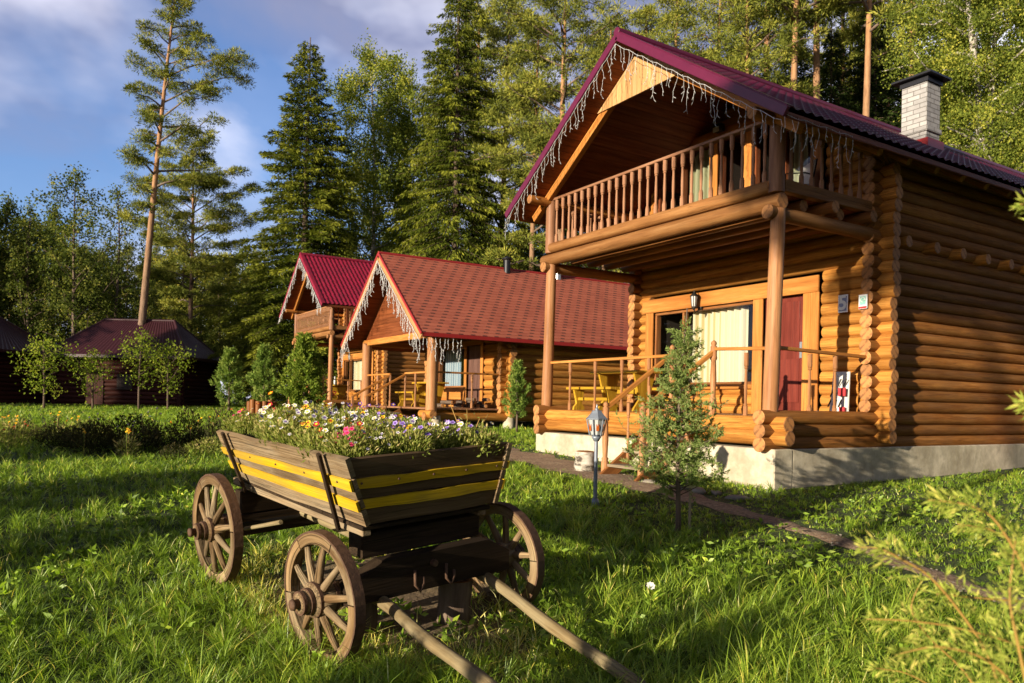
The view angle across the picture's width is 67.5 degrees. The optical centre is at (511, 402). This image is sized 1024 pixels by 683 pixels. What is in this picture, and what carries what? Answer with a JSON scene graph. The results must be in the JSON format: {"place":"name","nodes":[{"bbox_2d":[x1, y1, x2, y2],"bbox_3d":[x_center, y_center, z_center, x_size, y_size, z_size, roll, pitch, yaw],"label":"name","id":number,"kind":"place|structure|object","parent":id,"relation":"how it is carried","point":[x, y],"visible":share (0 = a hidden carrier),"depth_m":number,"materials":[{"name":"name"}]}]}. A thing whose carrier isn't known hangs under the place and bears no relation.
{"place":"outdoors","nodes":[
{"label":"outdoors","id":0,"kind":"place"},
{"bbox_2d":[437,398,489,407],"bbox_3d":[-1.397,-0.015,21.442,1.405,0.287,0.777,1,0,-24],"label":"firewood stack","id":1,"kind":"object","parent":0,"point":[476,404],"visible":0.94,"depth_m":21.39,"materials":[{"name":"brown wood"}]},
{"bbox_2d":[0,398,1023,682],"bbox_3d":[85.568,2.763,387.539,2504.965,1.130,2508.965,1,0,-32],"label":"ground","id":2,"kind":"structure","parent":0,"point":[982,578],"depth_m":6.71,"materials":[{"name":"green plant"}]},
{"bbox_2d":[0,317,51,403],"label":"log hut","id":3,"kind":"object","parent":2,"relation":"on","point":[12,335],"visible":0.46,"depth_m":39.24,"materials":[{"name":"brown wood"}]},
{"bbox_2d":[0,188,70,343],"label":"broadleaf tree","id":4,"kind":"object","parent":2,"relation":"on","point":[7,207],"visible":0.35,"depth_m":61.52,"materials":[{"name":"green plant"}]},
{"bbox_2d":[0,202,71,344],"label":"broadleaf tree","id":5,"kind":"object","parent":2,"relation":"on","point":[27,227],"visible":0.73,"depth_m":59.75,"materials":[{"name":"green plant"}]},
{"bbox_2d":[7,327,83,407],"bbox_3d":[-18.765,-1.374,30.892,2.412,3.408,2.861,1,0,7],"label":"orchard sapling","id":6,"kind":"object","parent":2,"relation":"on","point":[38,361],"visible":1,"depth_m":30.87,"materials":[{"name":"green plant"}]},
{"bbox_2d":[34,425,77,450],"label":"flower bed bush","id":7,"kind":"object","parent":2,"relation":"on","point":[42,438],"visible":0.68,"depth_m":12.97,"materials":[{"name":"green plant"}]},
{"bbox_2d":[3,200,113,345],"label":"broadleaf tree","id":8,"kind":"object","parent":2,"relation":"on","point":[52,221],"visible":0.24,"depth_m":71.31,"materials":[{"name":"green plant"}]},
{"bbox_2d":[24,161,124,345],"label":"broadleaf tree","id":9,"kind":"object","parent":2,"relation":"on","point":[69,303],"visible":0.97,"depth_m":57.36,"materials":[{"name":"green plant"}]},
{"bbox_2d":[59,420,117,454],"bbox_3d":[-6.941,0.559,12.588,0.880,0.599,0.880,1,0,-32],"label":"flower bed bush","id":10,"kind":"object","parent":2,"relation":"on","point":[68,439],"visible":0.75,"depth_m":12.46,"materials":[{"name":"green plant"}]},
{"bbox_2d":[59,345,121,408],"bbox_3d":[-17.699,-1.031,31.971,2.309,2.750,2.096,1,0,-10],"label":"orchard sapling","id":11,"kind":"object","parent":2,"relation":"on","point":[87,367],"visible":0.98,"depth_m":31.80,"materials":[{"name":"green plant"}]},
{"bbox_2d":[53,249,135,330],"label":"broadleaf tree","id":12,"kind":"object","parent":2,"relation":"on","point":[112,301],"visible":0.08,"depth_m":79.15,"materials":[{"name":"green plant"}]},
{"bbox_2d":[80,415,116,454],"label":"flower bed bush","id":13,"kind":"object","parent":2,"relation":"on","point":[98,432],"visible":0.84,"depth_m":12.44,"materials":[{"name":"green plant"}]},
{"bbox_2d":[62,183,157,323],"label":"broadleaf tree","id":14,"kind":"object","parent":2,"relation":"on","point":[119,266],"visible":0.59,"depth_m":64.08,"materials":[{"name":"green plant"}]},
{"bbox_2d":[103,412,158,444],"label":"flower bed bush","id":15,"kind":"object","parent":2,"relation":"on","point":[121,425],"visible":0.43,"depth_m":13.56,"materials":[{"name":"green plant"}]},
{"bbox_2d":[40,318,222,406],"bbox_3d":[-20.514,-2.178,42.200,7.715,4.898,5.600,1,0,0],"label":"log hut","id":16,"kind":"object","parent":2,"relation":"on","point":[100,336],"visible":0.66,"depth_m":39.94,"materials":[{"name":"brown wood"}]},
{"bbox_2d":[86,368,103,403],"bbox_3d":[-21.690,-0.880,39.870,0.900,1.900,0.060,1,0,0],"label":"door","id":17,"kind":"structure","parent":16,"relation":"in","point":[99,400],"depth_m":39.84,"materials":[{"name":"brown wood"}]},
{"bbox_2d":[117,423,163,453],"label":"flower bed bush","id":18,"kind":"object","parent":2,"relation":"on","point":[158,437],"visible":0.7,"depth_m":12.76,"materials":[{"name":"green plant"}]},
{"bbox_2d":[102,252,179,318],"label":"broadleaf tree","id":19,"kind":"object","parent":2,"relation":"on","point":[139,296],"visible":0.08,"depth_m":72.84,"materials":[{"name":"green plant"}]},
{"bbox_2d":[113,326,174,408],"bbox_3d":[-15.705,-1.440,32.616,1.790,3.638,2.293,1,0,26],"label":"orchard sapling","id":20,"kind":"object","parent":2,"relation":"on","point":[141,338],"visible":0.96,"depth_m":32.47,"materials":[{"name":"green plant"}]},
{"bbox_2d":[138,423,183,450],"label":"flower bed bush","id":21,"kind":"object","parent":2,"relation":"on","point":[173,440],"visible":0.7,"depth_m":13.25,"materials":[{"name":"green plant"}]},
{"bbox_2d":[138,339,195,409],"bbox_3d":[-14.922,-1.187,33.094,2.491,3.157,3.060,1,0,-20],"label":"orchard sapling","id":22,"kind":"object","parent":2,"relation":"on","point":[167,368],"visible":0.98,"depth_m":32.94,"materials":[{"name":"green plant"}]},
{"bbox_2d":[125,236,227,350],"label":"broadleaf tree","id":23,"kind":"object","parent":2,"relation":"on","point":[166,256],"visible":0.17,"depth_m":51.33,"materials":[{"name":"green plant"}]},
{"bbox_2d":[168,406,203,446],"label":"flower bed bush","id":24,"kind":"object","parent":2,"relation":"on","point":[183,421],"visible":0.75,"depth_m":13.92,"materials":[{"name":"green plant"}]},
{"bbox_2d":[116,0,258,325],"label":"pine tree","id":25,"kind":"object","parent":2,"relation":"on","point":[226,63],"visible":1,"depth_m":41.80,"materials":[{"name":"green plant"}]},
{"bbox_2d":[116,130,261,331],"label":"pine tree","id":26,"kind":"object","parent":2,"relation":"on","point":[224,264],"visible":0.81,"depth_m":46.45,"materials":[{"name":"green plant"}]},
{"bbox_2d":[174,309,230,380],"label":"broadleaf tree","id":27,"kind":"object","parent":2,"relation":"on","point":[210,337],"visible":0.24,"depth_m":46.82,"materials":[{"name":"green plant"}]},
{"bbox_2d":[184,437,226,456],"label":"flower bed bush","id":28,"kind":"object","parent":2,"relation":"on","point":[202,446],"visible":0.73,"depth_m":12.44,"materials":[{"name":"green plant"}]},
{"bbox_2d":[203,407,236,452],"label":"flower bed bush","id":29,"kind":"object","parent":2,"relation":"on","point":[219,425],"visible":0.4,"depth_m":13.03,"materials":[{"name":"green plant"}]},
{"bbox_2d":[194,249,258,400],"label":"broadleaf tree","id":30,"kind":"object","parent":2,"relation":"on","point":[227,280],"visible":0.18,"depth_m":55.80,"materials":[{"name":"green plant"}]},
{"bbox_2d":[208,345,245,410],"bbox_3d":[-11.732,-0.977,32.035,1.730,2.879,1.662,1,0,12],"label":"juniper shrub","id":31,"kind":"object","parent":2,"relation":"on","point":[229,362],"visible":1,"depth_m":31.86,"materials":[{"name":"green plant"}]},
{"bbox_2d":[193,237,275,403],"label":"broadleaf tree","id":32,"kind":"object","parent":2,"relation":"on","point":[244,267],"visible":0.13,"depth_m":60.97,"materials":[{"name":"green plant"}]},
{"bbox_2d":[211,299,258,401],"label":"broadleaf tree","id":33,"kind":"object","parent":2,"relation":"on","point":[245,316],"visible":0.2,"depth_m":49.42,"materials":[{"name":"green plant"}]},
{"bbox_2d":[247,394,276,414],"bbox_3d":[-8.806,0.057,27.000,1.040,0.966,1.040,1,0,-32],"label":"timber planter","id":34,"kind":"object","parent":2,"relation":"on","point":[251,403],"visible":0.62,"depth_m":26.58,"materials":[{"name":"brown wood"}]},
{"bbox_2d":[242,343,283,400],"bbox_3d":[-9.602,-0.939,30.092,1.480,2.918,1.490,1,0,11],"label":"juniper shrub","id":35,"kind":"object","parent":2,"relation":"on","point":[264,357],"visible":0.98,"depth_m":29.83,"materials":[{"name":"green plant"}]},
{"bbox_2d":[206,37,367,407],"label":"spruce tree","id":36,"kind":"object","parent":2,"relation":"on","point":[294,134],"visible":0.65,"depth_m":43.00,"materials":[{"name":"green plant"}]},
{"bbox_2d":[277,332,328,409],"bbox_3d":[-7.530,-1.014,27.504,1.838,3.197,1.832,1,0,-32],"label":"thuja shrub","id":37,"kind":"object","parent":2,"relation":"on","point":[306,355],"visible":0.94,"depth_m":27.25,"materials":[{"name":"green plant"}]},
{"bbox_2d":[279,252,424,410],"bbox_3d":[-5.308,-2.504,35.251,10.378,7.757,6.160,1,0,-32],"label":"log cabin","id":38,"kind":"object","parent":2,"relation":"on","point":[337,284],"visible":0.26,"depth_m":32.83,"materials":[{"name":"wood"}]},
{"bbox_2d":[345,359,361,390],"bbox_3d":[-6.888,-1.262,35.171,0.790,1.510,2.358,1,0,-32],"label":"window","id":39,"kind":"structure","parent":38,"relation":"in","point":[353,369],"depth_m":35.41,"materials":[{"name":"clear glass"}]},
{"bbox_2d":[294,28,443,260],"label":"birch tree","id":40,"kind":"object","parent":2,"relation":"on","point":[370,178],"visible":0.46,"depth_m":47.93,"materials":[{"name":"green plant"}]},
{"bbox_2d":[362,603,377,641],"bbox_3d":[-0.922,1.340,4.723,0.187,0.352,0.183,1,0,-32],"label":"log prop","id":41,"kind":"object","parent":2,"relation":"on","point":[372,613],"visible":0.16,"depth_m":4.66,"materials":[{"name":"brown wood"}]},
{"bbox_2d":[239,554,544,682],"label":"grass","id":42,"kind":"structure","parent":2,"relation":"on","point":[426,599],"depth_m":4.93,"materials":[{"name":"green plant"}]},
{"bbox_2d":[354,58,452,258],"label":"birch tree","id":43,"kind":"object","parent":2,"relation":"on","point":[414,143],"visible":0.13,"depth_m":52.20,"materials":[{"name":"green plant"}]},
{"bbox_2d":[187,430,646,682],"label":"flower cart","id":44,"kind":"object","parent":2,"relation":"on","point":[394,507],"visible":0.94,"depth_m":4.68,"materials":[{"name":"brown wood"}]},
{"bbox_2d":[232,412,259,434],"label":"pansy plant","id":45,"kind":"object","parent":44,"relation":"in","point":[236,428],"visible":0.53,"depth_m":5.46,"materials":[{"name":"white plant"}]},
{"bbox_2d":[257,414,311,445],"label":"pansy plant","id":46,"kind":"object","parent":44,"relation":"in","point":[266,433],"visible":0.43,"depth_m":5.02,"materials":[{"name":"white plant"}]},
{"bbox_2d":[271,419,312,448],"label":"pansy plant","id":47,"kind":"object","parent":44,"relation":"in","point":[276,434],"visible":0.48,"depth_m":4.89,"materials":[{"name":"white plant"}]},
{"bbox_2d":[287,418,333,448],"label":"pansy plant","id":48,"kind":"object","parent":44,"relation":"on","point":[295,433],"visible":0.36,"depth_m":4.78,"materials":[{"name":"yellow plant"}]},
{"bbox_2d":[296,422,341,462],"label":"pansy plant","id":49,"kind":"object","parent":44,"relation":"in","point":[307,441],"visible":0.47,"depth_m":4.58,"materials":[{"name":"green plant"}]},
{"bbox_2d":[320,430,378,457],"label":"pansy plant","id":50,"kind":"object","parent":44,"relation":"in","point":[350,444],"visible":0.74,"depth_m":4.38,"materials":[{"name":"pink plant"}]},
{"bbox_2d":[323,425,377,457],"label":"pansy plant","id":51,"kind":"object","parent":44,"relation":"in","point":[349,429],"visible":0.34,"depth_m":4.48,"materials":[{"name":"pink plant"}]},
{"bbox_2d":[339,435,385,456],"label":"pansy plant","id":52,"kind":"object","parent":44,"relation":"in","point":[379,452],"visible":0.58,"depth_m":4.40,"materials":[{"name":"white plant"}]},
{"bbox_2d":[352,414,395,435],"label":"pansy plant","id":53,"kind":"object","parent":44,"relation":"in","point":[368,420],"visible":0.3,"depth_m":4.94,"materials":[{"name":"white plant"}]},
{"bbox_2d":[359,429,402,455],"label":"pansy plant","id":54,"kind":"object","parent":44,"relation":"in","point":[383,442],"visible":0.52,"depth_m":4.51,"materials":[{"name":"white plant"}]},
{"bbox_2d":[381,421,436,456],"bbox_3d":[-0.624,0.220,4.616,0.350,0.229,0.341,1,0,-28],"label":"pansy plant","id":55,"kind":"object","parent":44,"relation":"in","point":[410,443],"visible":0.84,"depth_m":4.57,"materials":[{"name":"green plant"}]},
{"bbox_2d":[399,418,455,451],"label":"pansy plant","id":56,"kind":"object","parent":44,"relation":"on","point":[433,431],"visible":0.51,"depth_m":4.77,"materials":[{"name":"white plant"}]},
{"bbox_2d":[436,420,482,448],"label":"pansy plant","id":57,"kind":"object","parent":44,"relation":"in","point":[459,430],"visible":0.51,"depth_m":4.86,"materials":[{"name":"green plant"}]},
{"bbox_2d":[448,421,504,456],"bbox_3d":[-0.226,0.229,4.939,0.363,0.226,0.369,1,0,-28],"label":"pansy plant","id":58,"kind":"object","parent":44,"relation":"on","point":[485,434],"visible":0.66,"depth_m":4.87,"materials":[{"name":"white plant"}]},
{"bbox_2d":[435,578,471,625],"bbox_3d":[-0.383,1.323,5.032,0.238,0.358,0.232,1,0,-32],"label":"log prop","id":59,"kind":"object","parent":2,"relation":"on","point":[454,599],"visible":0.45,"depth_m":4.94,"materials":[{"name":"brown wood"}]},
{"bbox_2d":[383,0,524,269],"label":"spruce tree","id":60,"kind":"object","parent":2,"relation":"on","point":[450,162],"visible":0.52,"depth_m":42.33,"materials":[{"name":"green plant"}]},
{"bbox_2d":[400,0,546,264],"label":"pine tree","id":61,"kind":"object","parent":2,"relation":"on","point":[485,43],"visible":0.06,"depth_m":55.12,"materials":[{"name":"green plant"}]},
{"bbox_2d":[341,251,629,428],"bbox_3d":[0.829,-1.769,24.766,12.214,5.670,5.937,1,0,-32],"label":"log cabin","id":62,"kind":"object","parent":2,"relation":"on","point":[492,318],"visible":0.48,"depth_m":22.39,"materials":[{"name":"wood"}]},
{"bbox_2d":[340,260,461,366],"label":"icicle lights","id":63,"kind":"object","parent":62,"relation":"attached to","point":[388,295],"visible":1,"depth_m":21.15},
{"bbox_2d":[412,382,448,406],"bbox_3d":[-2.478,-0.256,23.122,0.614,0.740,1.300,1,0,-32],"label":"table","id":64,"kind":"object","parent":62,"relation":"on","point":[421,386],"visible":0.56,"depth_m":23.39,"materials":[{"name":"yellow wood"}]},
{"bbox_2d":[438,347,484,389],"bbox_3d":[-1.562,-1.101,24.319,0.790,1.340,1.850,1,0,-32],"label":"window","id":65,"kind":"structure","parent":62,"relation":"in","point":[450,363],"depth_m":24.58,"materials":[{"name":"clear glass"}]},
{"bbox_2d":[468,345,483,407],"bbox_3d":[-1.077,-0.786,22.879,0.070,1.850,0.840,1,0,-32],"label":"door","id":66,"kind":"structure","parent":62,"relation":"in","point":[474,351],"depth_m":22.88,"materials":[{"name":"wood"}]},
{"bbox_2d":[432,0,566,266],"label":"pine tree","id":67,"kind":"object","parent":2,"relation":"on","point":[489,30],"visible":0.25,"depth_m":44.65,"materials":[{"name":"green plant"}]},
{"bbox_2d":[0,478,1023,682],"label":"weeds","id":68,"kind":"object","parent":2,"relation":"on","point":[508,625],"visible":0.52,"depth_m":5.68,"materials":[{"name":"green plant"}]},
{"bbox_2d":[501,359,533,432],"bbox_3d":[0.173,-0.156,19.308,0.858,1.976,0.839,1,0,-32],"label":"juniper shrub","id":69,"kind":"object","parent":2,"relation":"on","point":[516,378],"visible":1,"depth_m":19.20,"materials":[{"name":"green plant"}]},
{"bbox_2d":[478,3,581,270],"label":"pine tree","id":70,"kind":"object","parent":2,"relation":"on","point":[492,118],"visible":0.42,"depth_m":40.42,"materials":[{"name":"green plant"}]},
{"bbox_2d":[505,222,565,272],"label":"broadleaf tree","id":71,"kind":"object","parent":2,"relation":"on","point":[540,253],"visible":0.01,"depth_m":62.73,"materials":[{"name":"green plant"}]},
{"bbox_2d":[468,0,633,270],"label":"pine tree","id":72,"kind":"object","parent":2,"relation":"on","point":[524,23],"visible":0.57,"depth_m":38.16,"materials":[{"name":"green plant"}]},
{"bbox_2d":[535,0,631,280],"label":"pine tree","id":73,"kind":"object","parent":2,"relation":"on","point":[618,15],"visible":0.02,"depth_m":46.79,"materials":[{"name":"green plant"}]},
{"bbox_2d":[574,450,593,470],"bbox_3d":[1.092,0.903,11.500,0.352,0.374,0.352,1,0,-32],"label":"birch stump","id":74,"kind":"object","parent":2,"relation":"on","point":[584,460],"visible":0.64,"depth_m":11.36,"materials":[{"name":"white wood"}]},
{"bbox_2d":[586,406,606,506],"bbox_3d":[0.941,0.636,8.600,0.260,1.245,0.237,1,0,-32],"label":"garden lamp","id":75,"kind":"object","parent":2,"relation":"on","point":[596,418],"visible":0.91,"depth_m":8.56,"materials":[{"name":"white metal"}]},
{"bbox_2d":[612,0,672,44],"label":"pine tree","id":76,"kind":"object","parent":2,"relation":"on","point":[638,15],"visible":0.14,"depth_m":51.41,"materials":[{"name":"green plant"}]},
{"bbox_2d":[607,0,727,282],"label":"pine tree","id":77,"kind":"object","parent":2,"relation":"on","point":[678,13],"visible":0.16,"depth_m":35.44,"materials":[{"name":"green plant"}]},
{"bbox_2d":[615,308,729,535],"bbox_3d":[1.532,0.219,7.312,1.094,2.257,1.183,1,0,6],"label":"juniper shrub","id":78,"kind":"object","parent":2,"relation":"on","point":[681,408],"visible":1,"depth_m":7.27,"materials":[{"name":"green plant"}]},
{"bbox_2d":[665,0,811,95],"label":"pine tree","id":79,"kind":"object","parent":2,"relation":"on","point":[701,13],"visible":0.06,"depth_m":38.59,"materials":[{"name":"green plant"}]},
{"bbox_2d":[684,0,828,97],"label":"pine tree","id":80,"kind":"object","parent":2,"relation":"on","point":[748,48],"visible":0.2,"depth_m":33.99,"materials":[{"name":"green plant"}]},
{"bbox_2d":[504,27,1023,489],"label":"log cabin","id":81,"kind":"object","parent":2,"relation":"on","point":[885,267],"visible":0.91,"depth_m":12.18,"materials":[{"name":"wood"}]},
{"bbox_2d":[566,387,619,410],"bbox_3d":[1.474,-0.078,13.856,0.294,0.420,1.300,1,0,-32],"label":"bench","id":82,"kind":"object","parent":81,"relation":"on","point":[611,392],"visible":0.84,"depth_m":13.85,"materials":[{"name":"yellow wood"}]},
{"bbox_2d":[590,370,661,411],"bbox_3d":[2.095,-0.221,14.244,0.614,0.730,1.350,1,0,-32],"label":"table","id":83,"kind":"object","parent":81,"relation":"on","point":[608,378],"visible":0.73,"depth_m":13.97,"materials":[{"name":"yellow wood"}]},
{"bbox_2d":[504,43,853,238],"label":"icicle lights","id":84,"kind":"object","parent":81,"relation":"attached to","point":[684,111],"visible":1,"depth_m":10.64},
{"bbox_2d":[658,146,719,211],"bbox_3d":[3.561,-3.785,14.651,0.790,2.010,1.395,1,0,-32],"label":"window","id":85,"kind":"structure","parent":81,"relation":"in","point":[696,166],"depth_m":14.47,"materials":[{"name":"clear glass"}]},
{"bbox_2d":[654,301,765,384],"bbox_3d":[3.782,-1.030,14.213,0.790,1.510,2.470,1,0,-32],"label":"window","id":86,"kind":"structure","parent":81,"relation":"in","point":[729,327],"depth_m":13.98,"materials":[{"name":"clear glass"}]},
{"bbox_2d":[719,134,752,192],"bbox_3d":[4.188,-3.773,13.654,0.790,2.010,0.604,1,0,-32],"label":"window","id":87,"kind":"structure","parent":81,"relation":"in","point":[737,146],"depth_m":13.83,"materials":[{"name":"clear glass"}]},
{"bbox_2d":[755,125,808,183],"bbox_3d":[4.593,-3.765,13.009,0.790,2.010,0.607,1,0,-32],"label":"window","id":88,"kind":"structure","parent":81,"relation":"in","point":[759,146],"depth_m":13.06,"materials":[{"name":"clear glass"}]},
{"bbox_2d":[765,294,802,410],"bbox_3d":[4.486,-0.829,12.503,0.191,2.045,0.780,1,0,-32],"label":"door","id":89,"kind":"structure","parent":81,"relation":"in","point":[792,305],"depth_m":12.41,"materials":[{"name":"wood"}]},
{"bbox_2d":[785,130,827,189],"bbox_3d":[4.925,-3.628,12.476,0.790,1.750,0.642,1,0,-32],"label":"window","id":90,"kind":"structure","parent":81,"relation":"in","point":[807,149],"depth_m":12.52,"materials":[{"name":"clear glass"}]},
{"bbox_2d":[827,372,850,410],"bbox_3d":[4.809,-0.132,11.285,0.194,0.660,0.320,1,0,-32],"label":"sign board","id":91,"kind":"object","parent":81,"relation":"on","point":[843,379],"visible":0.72,"depth_m":11.21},
{"bbox_2d":[723,0,836,80],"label":"pine tree","id":92,"kind":"object","parent":2,"relation":"on","point":[767,42],"visible":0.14,"depth_m":40.98,"materials":[{"name":"green plant"}]},
{"bbox_2d":[772,18,820,93],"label":"spruce tree","id":93,"kind":"object","parent":2,"relation":"on","point":[800,71],"visible":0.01,"depth_m":45.47,"materials":[{"name":"green plant"}]},
{"bbox_2d":[739,0,856,90],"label":"pine tree","id":94,"kind":"object","parent":2,"relation":"on","point":[768,5],"visible":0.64,"depth_m":34.12,"materials":[{"name":"green plant"}]},
{"bbox_2d":[758,0,861,98],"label":"pine tree","id":95,"kind":"object","parent":2,"relation":"on","point":[816,66],"visible":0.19,"depth_m":36.78,"materials":[{"name":"green plant"}]},
{"bbox_2d":[807,27,861,112],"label":"spruce tree","id":96,"kind":"object","parent":2,"relation":"on","point":[833,84],"visible":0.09,"depth_m":41.73,"materials":[{"name":"green plant"}]},
{"bbox_2d":[772,4,907,116],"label":"pine tree","id":97,"kind":"object","parent":2,"relation":"on","point":[849,18],"visible":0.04,"depth_m":48.76,"materials":[{"name":"green plant"}]},
{"bbox_2d":[792,0,913,116],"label":"pine tree","id":98,"kind":"object","parent":2,"relation":"on","point":[869,32],"visible":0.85,"depth_m":33.85,"materials":[{"name":"green plant"}]},
{"bbox_2d":[842,3,907,123],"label":"spruce tree","id":99,"kind":"object","parent":2,"relation":"on","point":[875,104],"visible":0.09,"depth_m":43.65,"materials":[{"name":"green plant"}]},
{"bbox_2d":[810,0,965,145],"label":"pine tree","id":100,"kind":"object","parent":2,"relation":"on","point":[857,22],"visible":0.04,"depth_m":47.85,"materials":[{"name":"green plant"}]},
{"bbox_2d":[874,23,957,142],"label":"spruce tree","id":101,"kind":"object","parent":2,"relation":"on","point":[898,98],"visible":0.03,"depth_m":40.13,"materials":[{"name":"green plant"}]},
{"bbox_2d":[871,0,993,75],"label":"pine tree","id":102,"kind":"object","parent":2,"relation":"on","point":[876,57],"visible":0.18,"depth_m":37.95,"materials":[{"name":"green plant"}]},
{"bbox_2d":[853,189,1023,682],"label":"feathery plant","id":103,"kind":"object","parent":2,"relation":"on","point":[1015,640],"visible":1,"depth_m":1.29,"materials":[{"name":"green plant"}]},
{"bbox_2d":[877,0,1023,172],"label":"birch tree","id":104,"kind":"object","parent":2,"relation":"on","point":[983,115],"visible":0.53,"depth_m":23.88,"materials":[{"name":"green plant"}]},
{"bbox_2d":[0,0,1023,397],"label":"sky","id":105,"kind":"structure","parent":0,"point":[63,73],"materials":[{"name":"blue"}]},
{"bbox_2d":[509,448,1023,613],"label":"path","id":106,"kind":"structure","parent":0,"point":[549,462],"depth_m":8.58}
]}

